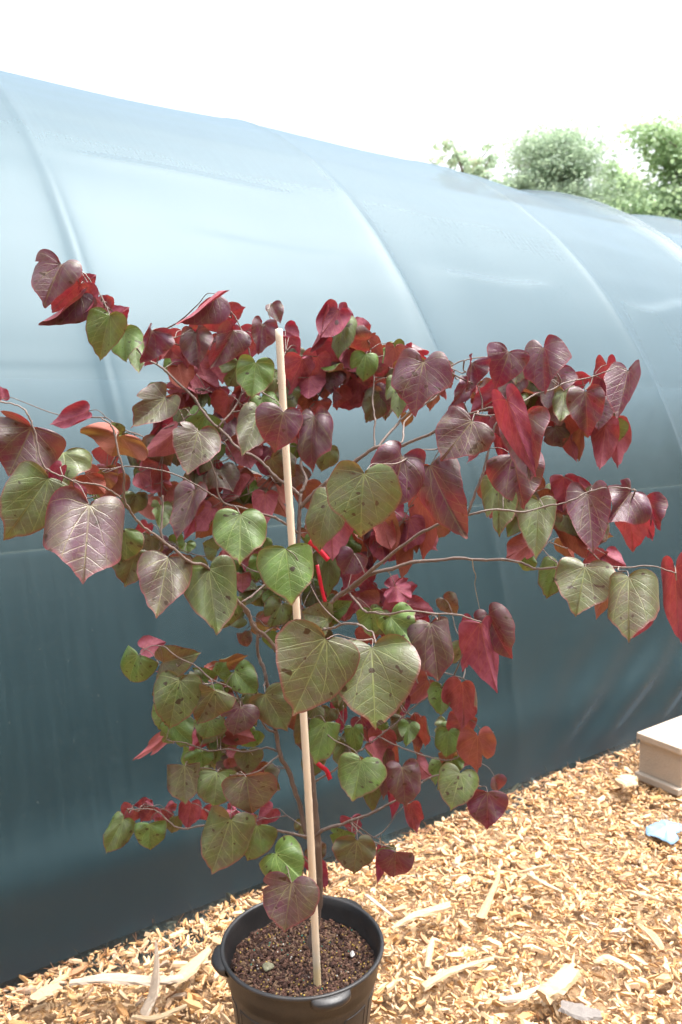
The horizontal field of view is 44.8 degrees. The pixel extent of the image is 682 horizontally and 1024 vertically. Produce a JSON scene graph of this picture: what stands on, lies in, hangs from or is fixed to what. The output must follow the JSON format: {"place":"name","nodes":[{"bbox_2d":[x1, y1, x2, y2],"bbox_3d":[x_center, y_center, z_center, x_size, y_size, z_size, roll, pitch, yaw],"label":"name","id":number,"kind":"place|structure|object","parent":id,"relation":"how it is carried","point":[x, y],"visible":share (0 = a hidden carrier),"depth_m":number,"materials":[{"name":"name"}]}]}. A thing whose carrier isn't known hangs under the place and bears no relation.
{"place":"outdoors","nodes":[
{"label":"outdoors","id":0,"kind":"place"},
{"bbox_2d":[0,743,681,1023],"bbox_3d":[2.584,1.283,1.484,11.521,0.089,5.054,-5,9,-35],"label":"wood chips","id":1,"kind":"object","parent":0,"point":[461,877],"visible":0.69,"depth_m":2.35,"materials":[{"name":"beige wood"}]},
{"bbox_2d":[29,983,62,1002],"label":"wood splinter","id":2,"kind":"object","parent":1,"relation":"on","point":[42,993],"visible":1,"depth_m":2.00,"materials":[{"name":"beige wood"}]},
{"bbox_2d":[140,941,159,1015],"bbox_3d":[-0.456,1.137,2.004,0.044,0.130,0.110,2,8,15],"label":"wood splinter","id":3,"kind":"object","parent":1,"relation":"on","point":[149,1002],"visible":0.99,"depth_m":2.00,"materials":[{"name":"beige wood"}]},
{"bbox_2d":[130,1004,186,1020],"bbox_3d":[-0.428,1.186,1.947,0.135,0.020,0.040,-2,8,-11],"label":"wood splinter","id":4,"kind":"object","parent":1,"relation":"on","point":[155,1017],"visible":1,"depth_m":1.94,"materials":[{"name":"beige wood"}]},
{"bbox_2d":[166,947,211,988],"bbox_3d":[-0.383,1.157,2.099,0.043,0.019,0.155,4,9,29],"label":"wood splinter","id":5,"kind":"object","parent":1,"relation":"on","point":[189,969],"visible":0.95,"depth_m":2.10,"materials":[{"name":"beige wood"}]},
{"bbox_2d":[69,973,183,985],"bbox_3d":[-0.527,1.159,2.034,0.281,0.035,0.059,-1,8,-6],"label":"wood splinter","id":6,"kind":"object","parent":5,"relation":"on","point":[122,979],"visible":0.96,"depth_m":2.03,"materials":[{"name":"beige wood"}]},
{"bbox_2d":[211,895,383,1023],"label":"plant pot","id":7,"kind":"object","parent":1,"relation":"on","point":[351,1003],"visible":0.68,"depth_m":1.74,"materials":[{"name":"black plastic"}]},
{"bbox_2d":[230,917,374,996],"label":"potting soil","id":8,"kind":"structure","parent":7,"relation":"in","point":[279,976],"depth_m":1.83,"materials":[{"name":"brown soil"}]},
{"bbox_2d":[262,962,273,971],"bbox_3d":[-0.159,0.985,1.796,0.025,0.011,0.024,-6,10,-37],"label":"leaf scrap","id":9,"kind":"object","parent":8,"relation":"on","point":[267,966],"visible":1,"depth_m":1.79,"materials":[{"name":"beige"}]},
{"bbox_2d":[275,328,320,986],"bbox_3d":[-0.082,0.361,1.671,0.089,1.438,0.017,1,8,8],"label":"bamboo stake","id":10,"kind":"object","parent":8,"relation":"in","point":[281,377],"visible":0.61,"depth_m":1.68,"materials":[{"name":"beige wood"}]},
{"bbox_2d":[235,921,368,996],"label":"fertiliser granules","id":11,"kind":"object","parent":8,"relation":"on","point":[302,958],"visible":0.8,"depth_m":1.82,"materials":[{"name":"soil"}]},
{"bbox_2d":[0,249,681,951],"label":"redbud tree","id":12,"kind":"object","parent":8,"relation":"on","point":[528,399],"visible":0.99,"depth_m":1.64,"materials":[{"name":"red plant"}]},
{"bbox_2d":[308,539,329,561],"bbox_3d":[-0.045,0.078,1.669,0.046,0.046,0.006,0,8,0],"label":"plant tie","id":13,"kind":"object","parent":12,"relation":"attached to","point":[324,555],"visible":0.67,"depth_m":1.67,"materials":[{"name":"red plastic"}]},
{"bbox_2d":[315,565,326,601],"bbox_3d":[-0.041,0.145,1.683,0.024,0.076,0.012,0,8,0],"label":"plant tie","id":14,"kind":"object","parent":12,"relation":"hanging from","point":[320,583],"visible":1,"depth_m":1.68,"materials":[{"name":"red plastic"}]},
{"bbox_2d":[314,762,331,779],"bbox_3d":[-0.039,0.558,1.786,0.040,0.043,0.010,2,8,13],"label":"plant tie","id":15,"kind":"object","parent":12,"relation":"attached to","point":[325,769],"visible":0.88,"depth_m":1.78,"materials":[{"name":"red plastic"}]},
{"bbox_2d":[472,559,479,608],"bbox_3d":[0.265,0.142,1.632,0.018,0.101,0.012,0,8,0],"label":"dry tendril","id":16,"kind":"object","parent":12,"relation":"hanging from","point":[475,579],"visible":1,"depth_m":1.62},
{"bbox_2d":[0,70,681,1010],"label":"hoop house","id":17,"kind":"structure","parent":1,"relation":"on","point":[154,216],"depth_m":3.07,"materials":[{"name":"plastic"}]},
{"bbox_2d":[365,894,393,916],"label":"wood splinter","id":18,"kind":"object","parent":1,"relation":"on","point":[376,903],"visible":1,"depth_m":2.38,"materials":[{"name":"beige wood"}]},
{"bbox_2d":[390,901,452,930],"bbox_3d":[0.224,1.130,2.319,0.195,0.031,0.038,-3,8,-21],"label":"wood splinter","id":19,"kind":"object","parent":1,"relation":"on","point":[427,911],"visible":1,"depth_m":2.32,"materials":[{"name":"beige wood"}]},
{"bbox_2d":[424,936,434,970],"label":"wood splinter","id":20,"kind":"object","parent":1,"relation":"on","point":[428,956],"visible":1,"depth_m":2.16,"materials":[{"name":"beige wood"}]},
{"bbox_2d":[420,956,493,990],"bbox_3d":[0.296,1.166,2.099,0.220,0.022,0.029,-4,9,-27],"label":"wood splinter","id":21,"kind":"object","parent":1,"relation":"on","point":[429,983],"visible":1,"depth_m":2.08,"materials":[{"name":"beige wood"}]},
{"bbox_2d":[421,137,525,186],"bbox_3d":[2.832,-4.547,18.486,2.936,7.144,2.959,0,8,0],"label":"broadleaf tree","id":22,"kind":"object","parent":1,"relation":"on","point":[459,158],"visible":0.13,"depth_m":17.67,"materials":[{"name":"green plant"}]},
{"bbox_2d":[475,863,499,919],"bbox_3d":[0.440,1.116,2.442,0.042,0.008,0.296,2,8,18],"label":"wood splinter","id":23,"kind":"object","parent":1,"relation":"on","point":[484,908],"visible":1,"depth_m":2.39,"materials":[{"name":"beige wood"}]},
{"bbox_2d":[499,985,539,1002],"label":"wood splinter","id":24,"kind":"object","parent":1,"relation":"on","point":[524,995],"visible":0.98,"depth_m":2.00,"materials":[{"name":"beige wood"}]},
{"bbox_2d":[518,864,551,873],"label":"wood splinter","id":25,"kind":"object","parent":1,"relation":"on","point":[534,868],"visible":1,"depth_m":2.55,"materials":[{"name":"beige wood"}]},
{"bbox_2d":[527,873,562,893],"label":"wood splinter","id":26,"kind":"object","parent":1,"relation":"on","point":[543,883],"visible":1,"depth_m":2.47,"materials":[{"name":"beige wood"}]},
{"bbox_2d":[462,108,643,212],"bbox_3d":[4.445,-5.195,19.485,5.807,8.170,6.017,4,8,26],"label":"broadleaf tree","id":27,"kind":"object","parent":1,"relation":"on","point":[559,160],"visible":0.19,"depth_m":18.33,"materials":[{"name":"green plant"}]},
{"bbox_2d":[536,963,581,1004],"bbox_3d":[0.535,1.163,2.032,0.135,0.039,0.062,-6,10,-39],"label":"wood splinter","id":28,"kind":"object","parent":1,"relation":"on","point":[562,981],"visible":1,"depth_m":2.02,"materials":[{"name":"beige wood"}]},
{"bbox_2d":[557,1000,601,1020],"bbox_3d":[0.566,1.183,1.955,0.102,0.018,0.059,4,9,27],"label":"bark piece","id":29,"kind":"object","parent":1,"relation":"on","point":[579,1011],"visible":1,"depth_m":1.95,"materials":[{"name":"grey wood"}]},
{"bbox_2d":[592,954,633,971],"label":"wood splinter","id":30,"kind":"object","parent":1,"relation":"on","point":[605,958],"visible":1,"depth_m":2.13,"materials":[{"name":"beige wood"}]},
{"bbox_2d":[591,160,652,211],"bbox_3d":[7.091,-5.168,21.672,2.582,7.534,2.745,-3,8,-24],"label":"broadleaf tree","id":31,"kind":"object","parent":1,"relation":"on","point":[612,175],"visible":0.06,"depth_m":20.66,"materials":[{"name":"green plant"}]},
{"bbox_2d":[614,774,637,787],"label":"wood splinter","id":32,"kind":"object","parent":1,"relation":"on","point":[624,780],"visible":1,"depth_m":3.10,"materials":[{"name":"beige wood"}]},
{"bbox_2d":[588,102,681,219],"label":"broadleaf tree","id":33,"kind":"object","parent":1,"relation":"on","point":[662,200],"visible":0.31,"depth_m":18.14,"materials":[{"name":"green plant"}]},
{"bbox_2d":[623,889,661,902],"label":"wood splinter","id":34,"kind":"object","parent":1,"relation":"on","point":[643,895],"visible":1,"depth_m":2.41,"materials":[{"name":"beige wood"}]},
{"bbox_2d":[635,923,663,950],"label":"wood splinter","id":35,"kind":"object","parent":1,"relation":"on","point":[652,936],"visible":1,"depth_m":2.22,"materials":[{"name":"beige wood"}]},
{"bbox_2d":[635,716,681,795],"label":"concrete block","id":36,"kind":"object","parent":1,"relation":"on","point":[660,760],"depth_m":3.18,"materials":[{"name":"beige concrete"}]},
{"bbox_2d":[646,819,681,844],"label":"plastic scrap","id":37,"kind":"object","parent":1,"relation":"on","point":[665,830],"visible":1,"depth_m":2.83,"materials":[{"name":"white plastic"}]},
{"bbox_2d":[0,0,681,214],"label":"sky","id":38,"kind":"structure","parent":0,"point":[392,78],"materials":[{"name":"white"}]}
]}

